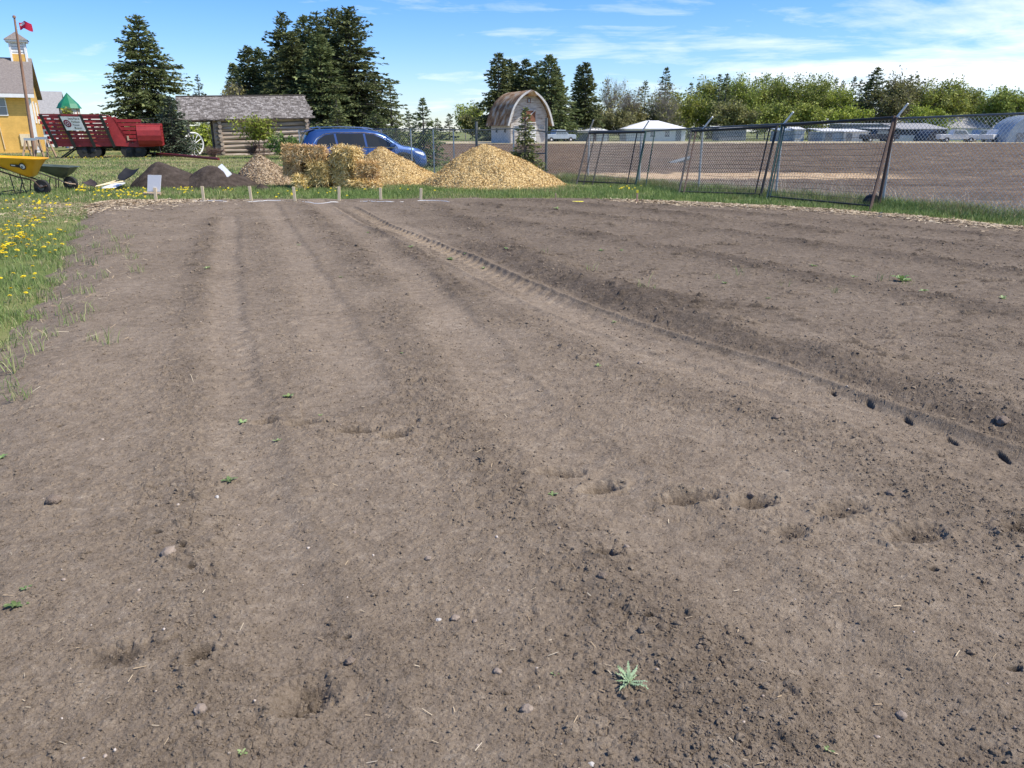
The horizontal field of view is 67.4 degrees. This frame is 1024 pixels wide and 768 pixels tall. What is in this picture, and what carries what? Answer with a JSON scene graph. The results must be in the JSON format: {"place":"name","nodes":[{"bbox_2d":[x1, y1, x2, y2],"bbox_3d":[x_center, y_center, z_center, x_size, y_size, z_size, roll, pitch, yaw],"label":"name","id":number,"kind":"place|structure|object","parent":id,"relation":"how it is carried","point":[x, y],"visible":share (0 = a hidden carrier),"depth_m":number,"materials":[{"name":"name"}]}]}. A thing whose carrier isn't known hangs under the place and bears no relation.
{"place":"outdoors","nodes":[
{"label":"outdoors","id":0,"kind":"place"},
{"bbox_2d":[0,152,575,205],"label":"grass","id":1,"kind":"structure","parent":0,"point":[124,164],"depth_m":35.49,"materials":[{"name":"plant"}]},
{"bbox_2d":[0,132,1016,363],"bbox_3d":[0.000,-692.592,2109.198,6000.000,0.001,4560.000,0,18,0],"label":"ground","id":2,"kind":"structure","parent":0,"point":[4,334],"depth_m":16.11,"materials":[{"name":"plant"}]},
{"bbox_2d":[0,32,45,152],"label":"yellow house","id":3,"kind":"structure","parent":2,"relation":"on","point":[14,128],"depth_m":58.51,"materials":[{"name":"wood"}]},
{"bbox_2d":[12,15,33,154],"bbox_3d":[-32.605,-19.749,51.402,0.568,8.984,0.250,0,18,0],"label":"flagpole","id":4,"kind":"object","parent":2,"relation":"on","point":[25,93],"visible":0.91,"depth_m":51.37,"materials":[{"name":"metal"}]},
{"bbox_2d":[0,155,50,194],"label":"wheelbarrow","id":5,"kind":"object","parent":2,"relation":"on","point":[28,166],"visible":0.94,"depth_m":19.70,"materials":[{"name":"yellow"}]},
{"bbox_2d":[38,91,62,146],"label":"grey roofed building","id":6,"kind":"structure","parent":2,"relation":"on","point":[49,102],"depth_m":82.88,"materials":[{"name":"white paint"}]},
{"bbox_2d":[39,164,79,189],"bbox_3d":[-13.107,-5.831,21.596,1.817,0.786,0.781,1,18,3],"label":"wheelbarrow","id":7,"kind":"object","parent":2,"relation":"on","point":[64,172],"visible":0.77,"depth_m":21.45,"materials":[{"name":"metal"}]},
{"bbox_2d":[56,93,83,147],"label":"turret","id":8,"kind":"object","parent":2,"relation":"on","point":[69,101],"visible":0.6,"depth_m":74.78,"materials":[{"name":"green paint"}]},
{"bbox_2d":[37,114,164,157],"bbox_3d":[-25.657,-15.635,48.497,6.760,2.600,3.151,-6,19,-18],"label":"red wagon","id":9,"kind":"object","parent":2,"relation":"on","point":[118,136],"visible":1,"depth_m":47.69,"materials":[{"name":"paint"}]},
{"bbox_2d":[0,198,258,227],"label":"straw litter","id":10,"kind":"object","parent":2,"relation":"on","point":[115,202],"visible":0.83,"depth_m":16.65,"materials":[{"name":"plant"}]},
{"bbox_2d":[90,14,204,150],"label":"spruce tree","id":11,"kind":"object","parent":2,"relation":"on","point":[138,98],"visible":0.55,"depth_m":66.07,"materials":[{"name":"green plant"}]},
{"bbox_2d":[147,175,160,199],"bbox_3d":[-8.245,-4.434,17.748,0.372,0.768,0.052,0,18,0],"label":"sign on stake","id":12,"kind":"object","parent":2,"relation":"on","point":[154,183],"visible":0.82,"depth_m":17.70,"materials":[{"name":"plastic"}]},
{"bbox_2d":[130,162,191,189],"bbox_3d":[-10.073,-6.167,22.683,2.364,0.772,2.112,0,18,0],"label":"soil pile","id":13,"kind":"object","parent":2,"relation":"on","point":[171,176],"visible":0.6,"depth_m":22.17,"materials":[{"name":"soil"}]},
{"bbox_2d":[147,95,201,156],"bbox_3d":[-22.305,-16.746,50.717,3.623,4.404,3.794,0,18,0],"label":"spruce tree","id":14,"kind":"object","parent":2,"relation":"on","point":[181,145],"visible":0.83,"depth_m":50.23,"materials":[{"name":"green plant"}]},
{"bbox_2d":[181,122,212,148],"bbox_3d":[-24.821,-20.395,62.981,4.174,2.579,4.762,0,18,0],"label":"leafy shrub","id":15,"kind":"object","parent":2,"relation":"on","point":[204,131],"visible":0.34,"depth_m":62.36,"materials":[{"name":"green plant"}]},
{"bbox_2d":[188,165,258,189],"bbox_3d":[-8.684,-6.153,22.821,2.393,0.659,2.105,0,18,0],"label":"soil pile","id":16,"kind":"object","parent":2,"relation":"on","point":[213,177],"visible":0.84,"depth_m":22.28,"materials":[{"name":"soil"}]},
{"bbox_2d":[175,94,314,155],"bbox_3d":[-19.270,-18.698,55.753,8.998,4.262,6.780,-9,20,-20],"label":"log cabin","id":17,"kind":"object","parent":2,"relation":"on","point":[292,114],"visible":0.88,"depth_m":53.66,"materials":[{"name":"grey wood"}]},
{"bbox_2d":[230,45,268,94],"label":"spruce tree","id":18,"kind":"object","parent":2,"relation":"on","point":[252,74],"visible":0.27,"depth_m":77.53,"materials":[{"name":"green plant"}]},
{"bbox_2d":[226,112,281,155],"bbox_3d":[-15.678,-15.246,47.067,3.443,2.737,2.445,10,21,28],"label":"leafy shrub","id":19,"kind":"object","parent":2,"relation":"on","point":[259,127],"visible":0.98,"depth_m":46.77,"materials":[{"name":"green plant"}]},
{"bbox_2d":[243,46,271,90],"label":"spruce tree","id":20,"kind":"object","parent":2,"relation":"on","point":[257,52],"visible":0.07,"depth_m":80.99,"materials":[{"name":"green plant"}]},
{"bbox_2d":[238,154,291,185],"bbox_3d":[-7.630,-6.621,23.807,2.115,0.988,1.905,0,18,0],"label":"wood chip pile","id":21,"kind":"object","parent":2,"relation":"on","point":[258,168],"visible":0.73,"depth_m":23.34,"materials":[{"name":"wood"}]},
{"bbox_2d":[246,10,307,94],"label":"spruce tree","id":22,"kind":"object","parent":2,"relation":"on","point":[277,35],"visible":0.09,"depth_m":74.76,"materials":[{"name":"green plant"}]},
{"bbox_2d":[263,131,300,157],"bbox_3d":[-13.660,-14.287,45.993,2.567,1.586,2.111,4,19,11],"label":"leafy shrub","id":23,"kind":"object","parent":2,"relation":"on","point":[277,145],"visible":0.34,"depth_m":45.81,"materials":[{"name":"green plant"}]},
{"bbox_2d":[259,31,316,114],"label":"spruce tree","id":24,"kind":"object","parent":2,"relation":"on","point":[288,61],"visible":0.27,"depth_m":70.35,"materials":[{"name":"green plant"}]},
{"bbox_2d":[290,172,310,189],"bbox_3d":[-6.078,-5.828,22.170,0.704,0.613,0.976,1,17,-15],"label":"straw bale","id":25,"kind":"object","parent":2,"relation":"on","point":[299,179],"visible":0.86,"depth_m":21.86},
{"bbox_2d":[280,161,307,178],"bbox_3d":[-6.292,-6.310,22.563,0.772,0.626,1.132,7,19,4],"label":"straw bale","id":26,"kind":"object","parent":25,"relation":"on","point":[289,169],"visible":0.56,"depth_m":22.13},
{"bbox_2d":[279,142,329,164],"bbox_3d":[-5.963,-6.612,22.088,1.389,0.653,0.756,2,18,-3],"label":"straw bale","id":27,"kind":"object","parent":26,"relation":"on","point":[296,152],"visible":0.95,"depth_m":21.84},
{"bbox_2d":[291,14,311,49],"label":"spruce tree","id":28,"kind":"object","parent":2,"relation":"on","point":[302,19],"visible":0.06,"depth_m":78.06,"materials":[{"name":"green plant"}]},
{"bbox_2d":[2,154,635,209],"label":"dandelions","id":29,"kind":"object","parent":2,"relation":"on","point":[39,201],"visible":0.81,"depth_m":19.93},
{"bbox_2d":[309,179,333,188],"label":"straw bale","id":30,"kind":"object","parent":2,"relation":"on","point":[325,186],"visible":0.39,"depth_m":22.13},
{"bbox_2d":[303,156,332,187],"bbox_3d":[-5.573,-6.146,22.331,0.906,0.934,1.243,-6,19,-5],"label":"straw bale","id":31,"kind":"object","parent":30,"relation":"on","point":[319,172],"visible":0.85,"depth_m":21.90},
{"bbox_2d":[279,31,366,128],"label":"spruce tree","id":32,"kind":"object","parent":2,"relation":"on","point":[313,90],"visible":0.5,"depth_m":68.88,"materials":[{"name":"green plant"}]},
{"bbox_2d":[302,10,346,109],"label":"spruce tree","id":33,"kind":"object","parent":2,"relation":"on","point":[314,22],"visible":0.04,"depth_m":76.47,"materials":[{"name":"green plant"}]},
{"bbox_2d":[323,94,350,128],"bbox_3d":[-12.816,-19.118,56.757,3.149,4.387,3.387,0,18,0],"label":"spruce tree","id":34,"kind":"object","parent":2,"relation":"on","point":[337,121],"visible":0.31,"depth_m":56.48,"materials":[{"name":"green plant"}]},
{"bbox_2d":[330,165,355,187],"bbox_3d":[-4.958,-6.063,22.507,0.735,0.796,1.111,-4,18,-5],"label":"straw bale","id":35,"kind":"object","parent":2,"relation":"on","point":[340,178],"visible":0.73,"depth_m":22.10},
{"bbox_2d":[327,143,366,169],"bbox_3d":[-4.779,-6.565,22.231,0.949,0.802,1.123,9,19,7],"label":"straw bale","id":36,"kind":"object","parent":35,"relation":"on","point":[343,156],"visible":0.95,"depth_m":21.86},
{"bbox_2d":[307,6,394,125],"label":"spruce tree","id":37,"kind":"object","parent":2,"relation":"on","point":[328,17],"visible":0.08,"depth_m":72.57,"materials":[{"name":"green plant"}]},
{"bbox_2d":[311,5,407,136],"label":"spruce tree","id":38,"kind":"object","parent":2,"relation":"on","point":[350,23],"visible":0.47,"depth_m":71.11,"materials":[{"name":"green plant"}]},
{"bbox_2d":[299,126,426,166],"bbox_3d":[-5.700,-8.865,29.167,4.770,1.797,2.320,-6,19,-18],"label":"blue car","id":39,"kind":"object","parent":2,"relation":"on","point":[369,140],"visible":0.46,"depth_m":28.26,"materials":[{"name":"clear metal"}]},
{"bbox_2d":[358,168,381,182],"bbox_3d":[-4.101,-6.012,22.363,0.673,0.674,0.730,2,18,6],"label":"straw bale","id":40,"kind":"object","parent":2,"relation":"on","point":[375,176],"visible":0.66,"depth_m":22.12},
{"bbox_2d":[352,159,381,174],"bbox_3d":[-4.185,-6.308,22.302,0.871,0.512,0.873,4,18,2],"label":"straw bale","id":41,"kind":"object","parent":40,"relation":"on","point":[365,165],"visible":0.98,"depth_m":22.01},
{"bbox_2d":[361,109,406,144],"bbox_3d":[-8.614,-15.863,49.447,3.967,3.579,3.295,0,18,0],"label":"spruce tree","id":42,"kind":"object","parent":2,"relation":"on","point":[379,121],"visible":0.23,"depth_m":49.09,"materials":[{"name":"green plant"}]},
{"bbox_2d":[353,146,433,185],"bbox_3d":[-3.816,-7.041,24.720,3.287,1.178,2.664,0,18,0],"label":"wood chip pile","id":43,"kind":"object","parent":2,"relation":"on","point":[397,169],"visible":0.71,"depth_m":24.07,"materials":[{"name":"wood"}]},
{"bbox_2d":[381,81,412,144],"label":"spruce tree","id":44,"kind":"object","parent":2,"relation":"on","point":[390,114],"visible":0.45,"depth_m":71.35,"materials":[{"name":"green plant"}]},
{"bbox_2d":[405,97,450,167],"bbox_3d":[-4.033,-11.390,35.269,2.609,3.398,2.504,0,18,0],"label":"spruce tree","id":45,"kind":"object","parent":2,"relation":"on","point":[421,135],"visible":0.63,"depth_m":35.02,"materials":[{"name":"green plant"}]},
{"bbox_2d":[298,118,588,177],"bbox_3d":[-4.190,-9.148,29.973,15.900,2.236,2.523,15,24,39],"label":"back fence","id":46,"kind":"object","parent":2,"relation":"on","point":[546,131],"visible":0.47,"depth_m":27.33,"materials":[{"name":"metal"}]},
{"bbox_2d":[458,114,482,139],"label":"broadleaf tree","id":47,"kind":"object","parent":2,"relation":"on","point":[465,121],"visible":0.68,"depth_m":141.16,"materials":[{"name":"green plant"}]},
{"bbox_2d":[468,52,513,140],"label":"spruce tree","id":48,"kind":"object","parent":2,"relation":"on","point":[494,95],"visible":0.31,"depth_m":122.83,"materials":[{"name":"green plant"}]},
{"bbox_2d":[419,143,568,190],"bbox_3d":[-0.561,-6.643,23.337,4.845,1.278,4.122,0,18,0],"label":"wood chip pile","id":49,"kind":"object","parent":2,"relation":"on","point":[486,165],"visible":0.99,"depth_m":22.41,"materials":[{"name":"wood"}]},
{"bbox_2d":[486,90,553,142],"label":"arched barn","id":50,"kind":"structure","parent":2,"relation":"on","point":[506,110],"depth_m":100.43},
{"bbox_2d":[513,59,540,91],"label":"spruce tree","id":51,"kind":"object","parent":2,"relation":"on","point":[524,82],"visible":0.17,"depth_m":123.96,"materials":[{"name":"green plant"}]},
{"bbox_2d":[509,107,547,170],"bbox_3d":[0.436,-7.601,24.730,1.530,2.545,1.628,0,18,0],"label":"spruce tree","id":52,"kind":"object","parent":2,"relation":"on","point":[530,157],"visible":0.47,"depth_m":24.59,"materials":[{"name":"green plant"}]},
{"bbox_2d":[531,54,583,140],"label":"spruce tree","id":53,"kind":"object","parent":2,"relation":"on","point":[552,97],"visible":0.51,"depth_m":120.82,"materials":[{"name":"green plant"}]},
{"bbox_2d":[569,62,606,135],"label":"spruce tree","id":54,"kind":"object","parent":2,"relation":"on","point":[584,107],"visible":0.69,"depth_m":128.59,"materials":[{"name":"green plant"}]},
{"bbox_2d":[576,131,646,185],"bbox_3d":[2.805,-7.085,24.122,1.501,1.650,3.282,-11,21,-30],"label":"fence panel","id":55,"kind":"object","parent":2,"relation":"on","point":[601,143],"visible":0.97,"depth_m":24.05,"materials":[{"name":"metal"}]},
{"bbox_2d":[596,75,628,113],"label":"broadleaf tree","id":56,"kind":"object","parent":2,"relation":"on","point":[608,104],"visible":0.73,"depth_m":147.86,"materials":[{"name":"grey plant"}]},
{"bbox_2d":[598,107,638,135],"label":"broadleaf tree","id":57,"kind":"object","parent":2,"relation":"on","point":[618,119],"visible":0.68,"depth_m":136.30,"materials":[{"name":"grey plant"}]},
{"bbox_2d":[611,81,650,117],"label":"broadleaf tree","id":58,"kind":"object","parent":2,"relation":"on","point":[631,103],"visible":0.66,"depth_m":155.56,"materials":[{"name":"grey plant"}]},
{"bbox_2d":[617,121,685,140],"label":"house","id":59,"kind":"structure","parent":2,"relation":"on","point":[655,125],"depth_m":129.77,"materials":[{"name":"metal"}]},
{"bbox_2d":[649,67,676,123],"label":"spruce tree","id":60,"kind":"object","parent":2,"relation":"on","point":[666,72],"visible":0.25,"depth_m":160.44,"materials":[{"name":"green plant"}]},
{"bbox_2d":[648,79,686,124],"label":"broadleaf tree","id":61,"kind":"object","parent":2,"relation":"on","point":[668,109],"visible":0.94,"depth_m":148.50,"materials":[{"name":"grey plant"}]},
{"bbox_2d":[664,90,712,130],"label":"broadleaf tree","id":62,"kind":"object","parent":2,"relation":"on","point":[688,108],"visible":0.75,"depth_m":157.78,"materials":[{"name":"green plant"}]},
{"bbox_2d":[682,90,719,138],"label":"broadleaf tree","id":63,"kind":"object","parent":2,"relation":"on","point":[702,120],"visible":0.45,"depth_m":161.27,"materials":[{"name":"green plant"}]},
{"bbox_2d":[702,74,725,138],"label":"spruce tree","id":64,"kind":"object","parent":2,"relation":"on","point":[719,95],"visible":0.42,"depth_m":157.72,"materials":[{"name":"green plant"}]},
{"bbox_2d":[686,74,745,138],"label":"broadleaf tree","id":65,"kind":"object","parent":2,"relation":"on","point":[708,87],"visible":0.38,"depth_m":165.35,"materials":[{"name":"green plant"}]},
{"bbox_2d":[678,125,777,196],"bbox_3d":[5.717,-5.931,20.409,2.517,1.783,2.404,8,20,23],"label":"fence panel","id":66,"kind":"object","parent":2,"relation":"on","point":[742,129],"visible":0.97,"depth_m":19.93,"materials":[{"name":"metal"}]},
{"bbox_2d":[712,126,746,140],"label":"shed","id":67,"kind":"structure","parent":2,"relation":"on","point":[729,134],"depth_m":135.21,"materials":[{"name":"metal"}]},
{"bbox_2d":[702,94,762,129],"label":"broadleaf tree","id":68,"kind":"object","parent":2,"relation":"on","point":[730,114],"visible":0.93,"depth_m":147.74,"materials":[{"name":"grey plant"}]},
{"bbox_2d":[716,70,788,109],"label":"broadleaf tree","id":69,"kind":"object","parent":2,"relation":"on","point":[751,98],"visible":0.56,"depth_m":163.39,"materials":[{"name":"green plant"}]},
{"bbox_2d":[734,100,801,139],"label":"broadleaf tree","id":70,"kind":"object","parent":2,"relation":"on","point":[769,115],"visible":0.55,"depth_m":148.40,"materials":[{"name":"green plant"}]},
{"bbox_2d":[749,77,797,138],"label":"broadleaf tree","id":71,"kind":"object","parent":2,"relation":"on","point":[771,91],"visible":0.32,"depth_m":166.11,"materials":[{"name":"green plant"}]},
{"bbox_2d":[549,171,1023,221],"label":"grass","id":72,"kind":"structure","parent":2,"relation":"on","point":[911,204],"depth_m":18.05,"materials":[{"name":"plant"}]},
{"bbox_2d":[758,72,838,121],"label":"broadleaf tree","id":73,"kind":"object","parent":2,"relation":"on","point":[799,92],"visible":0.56,"depth_m":164.63,"materials":[{"name":"green plant"}]},
{"bbox_2d":[587,103,1023,213],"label":"chain link fence","id":74,"kind":"object","parent":2,"relation":"on","point":[899,118],"visible":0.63,"depth_m":17.57,"materials":[{"name":"metal"}]},
{"bbox_2d":[590,197,1023,230],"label":"straw litter","id":75,"kind":"object","parent":2,"relation":"on","point":[777,207],"visible":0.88,"depth_m":15.18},
{"bbox_2d":[782,99,838,138],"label":"broadleaf tree","id":76,"kind":"object","parent":2,"relation":"on","point":[807,112],"visible":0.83,"depth_m":148.27,"materials":[{"name":"green plant"}]},
{"bbox_2d":[807,128,843,140],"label":"shed","id":77,"kind":"structure","parent":2,"relation":"on","point":[826,133],"depth_m":118.42,"materials":[{"name":"metal"}]},
{"bbox_2d":[802,74,854,131],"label":"broadleaf tree","id":78,"kind":"object","parent":2,"relation":"on","point":[828,92],"visible":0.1,"depth_m":168.19,"materials":[{"name":"green plant"}]},
{"bbox_2d":[766,115,895,210],"bbox_3d":[7.192,-5.102,17.598,1.345,1.964,3.750,-9,20,-26],"label":"fence panel","id":79,"kind":"object","parent":2,"relation":"on","point":[845,121],"visible":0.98,"depth_m":17.48,"materials":[{"name":"metal"}]},
{"bbox_2d":[810,83,862,124],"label":"broadleaf tree","id":80,"kind":"object","parent":2,"relation":"on","point":[843,97],"visible":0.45,"depth_m":161.40,"materials":[{"name":"green plant"}]},
{"bbox_2d":[821,102,874,126],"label":"broadleaf tree","id":81,"kind":"object","parent":2,"relation":"on","point":[852,112],"visible":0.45,"depth_m":145.75,"materials":[{"name":"green plant"}]},
{"bbox_2d":[829,123,886,129],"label":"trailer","id":82,"kind":"object","parent":2,"relation":"on","point":[856,124],"visible":0.26,"depth_m":138.48,"materials":[{"name":"metal"}]},
{"bbox_2d":[849,66,890,122],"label":"spruce tree","id":83,"kind":"object","parent":2,"relation":"on","point":[869,86],"visible":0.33,"depth_m":150.96,"materials":[{"name":"green plant"}]},
{"bbox_2d":[717,175,1023,213],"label":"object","id":84,"kind":"object","parent":2,"relation":"on","point":[877,192],"visible":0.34,"depth_m":18.02,"materials":[{"name":"plant"}]},
{"bbox_2d":[859,130,899,141],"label":"pickup truck","id":85,"kind":"object","parent":2,"relation":"on","point":[878,136],"visible":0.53,"depth_m":112.44,"materials":[{"name":"grey metal"}]},
{"bbox_2d":[877,117,897,203],"bbox_3d":[8.155,-4.806,16.704,0.066,1.899,0.482,14,23,36],"label":"fence post","id":86,"kind":"object","parent":2,"relation":"on","point":[887,160],"visible":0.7,"depth_m":16.67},
{"bbox_2d":[858,65,922,122],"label":"broadleaf tree","id":87,"kind":"object","parent":2,"relation":"on","point":[895,102],"visible":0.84,"depth_m":148.25,"materials":[{"name":"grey plant"}]},
{"bbox_2d":[880,123,948,140],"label":"shed","id":88,"kind":"structure","parent":2,"relation":"on","point":[915,129],"depth_m":121.91,"materials":[{"name":"metal"}]},
{"bbox_2d":[902,103,960,133],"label":"broadleaf tree","id":89,"kind":"object","parent":2,"relation":"on","point":[921,111],"visible":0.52,"depth_m":140.76,"materials":[{"name":"green plant"}]},
{"bbox_2d":[906,72,972,120],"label":"broadleaf tree","id":90,"kind":"object","parent":2,"relation":"on","point":[933,97],"visible":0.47,"depth_m":146.12,"materials":[{"name":"green plant"}]},
{"bbox_2d":[920,73,975,117],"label":"broadleaf tree","id":91,"kind":"object","parent":2,"relation":"on","point":[954,105],"visible":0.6,"depth_m":145.12,"materials":[{"name":"green plant"}]},
{"bbox_2d":[936,130,978,141],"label":"pickup truck","id":92,"kind":"object","parent":2,"relation":"on","point":[956,135],"visible":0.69,"depth_m":111.51,"materials":[{"name":"metal"}]},
{"bbox_2d":[942,117,992,139],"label":"house","id":93,"kind":"structure","parent":2,"relation":"on","point":[969,126],"depth_m":142.95,"materials":[{"name":"metal"}]},
{"bbox_2d":[964,87,986,121],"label":"broadleaf tree","id":94,"kind":"object","parent":2,"relation":"on","point":[975,97],"visible":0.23,"depth_m":154.52,"materials":[{"name":"green plant"}]},
{"bbox_2d":[969,84,1023,129],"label":"broadleaf tree","id":95,"kind":"object","parent":2,"relation":"on","point":[994,103],"visible":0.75,"depth_m":142.66,"materials":[{"name":"green plant"}]},
{"bbox_2d":[987,115,1023,141],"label":"quonset","id":96,"kind":"structure","parent":2,"relation":"on","point":[1011,128],"depth_m":107.40,"materials":[{"name":"metal"}]},
{"bbox_2d":[997,91,1023,120],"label":"broadleaf tree","id":97,"kind":"object","parent":2,"relation":"on","point":[1013,107],"visible":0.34,"depth_m":139.63,"materials":[{"name":"green plant"}]},
{"bbox_2d":[0,197,1023,767],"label":"garden soil","id":98,"kind":"structure","parent":0,"point":[626,505],"depth_m":3.48,"materials":[{"name":"soil"}]},
{"bbox_2d":[3,250,995,767],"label":"straw bits","id":99,"kind":"object","parent":98,"relation":"on","point":[551,654],"visible":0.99,"depth_m":2.29,"materials":[{"name":"plant"}]},
{"bbox_2d":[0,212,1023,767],"bbox_3d":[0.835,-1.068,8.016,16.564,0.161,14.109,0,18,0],"label":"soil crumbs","id":100,"kind":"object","parent":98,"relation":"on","point":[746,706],"visible":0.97,"depth_m":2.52,"materials":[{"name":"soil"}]},
{"bbox_2d":[0,199,1023,767],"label":"soil clods","id":101,"kind":"object","parent":98,"relation":"on","point":[626,717],"visible":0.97,"depth_m":2.34,"materials":[{"name":"soil"}]},
{"bbox_2d":[23,278,1015,758],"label":"pebbles","id":102,"kind":"object","parent":98,"relation":"on","point":[507,590],"visible":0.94,"depth_m":2.50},
{"bbox_2d":[615,661,648,689],"bbox_3d":[0.337,0.835,2.187,0.089,0.043,0.099,-2,18,-6],"label":"thistle","id":103,"kind":"object","parent":98,"relation":"on","point":[627,677],"visible":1,"depth_m":2.19,"materials":[{"name":"green plant"}]},
{"bbox_2d":[0,182,1023,225],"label":"grass","id":104,"kind":"structure","parent":0,"point":[284,192],"depth_m":19.55,"materials":[{"name":"plant"}]},
{"bbox_2d":[0,0,1023,131],"label":"sky","id":105,"kind":"structure","parent":0,"point":[440,52],"materials":[{"name":"blue"}]},
{"bbox_2d":[422,143,1023,211],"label":"field","id":106,"kind":"structure","parent":0,"point":[568,161],"depth_m":34.48,"materials":[{"name":"soil"}]},
{"bbox_2d":[434,141,1023,143],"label":"field margin","id":107,"kind":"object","parent":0,"point":[553,142],"visible":0.32,"depth_m":105.90,"materials":[{"name":"green plant"}]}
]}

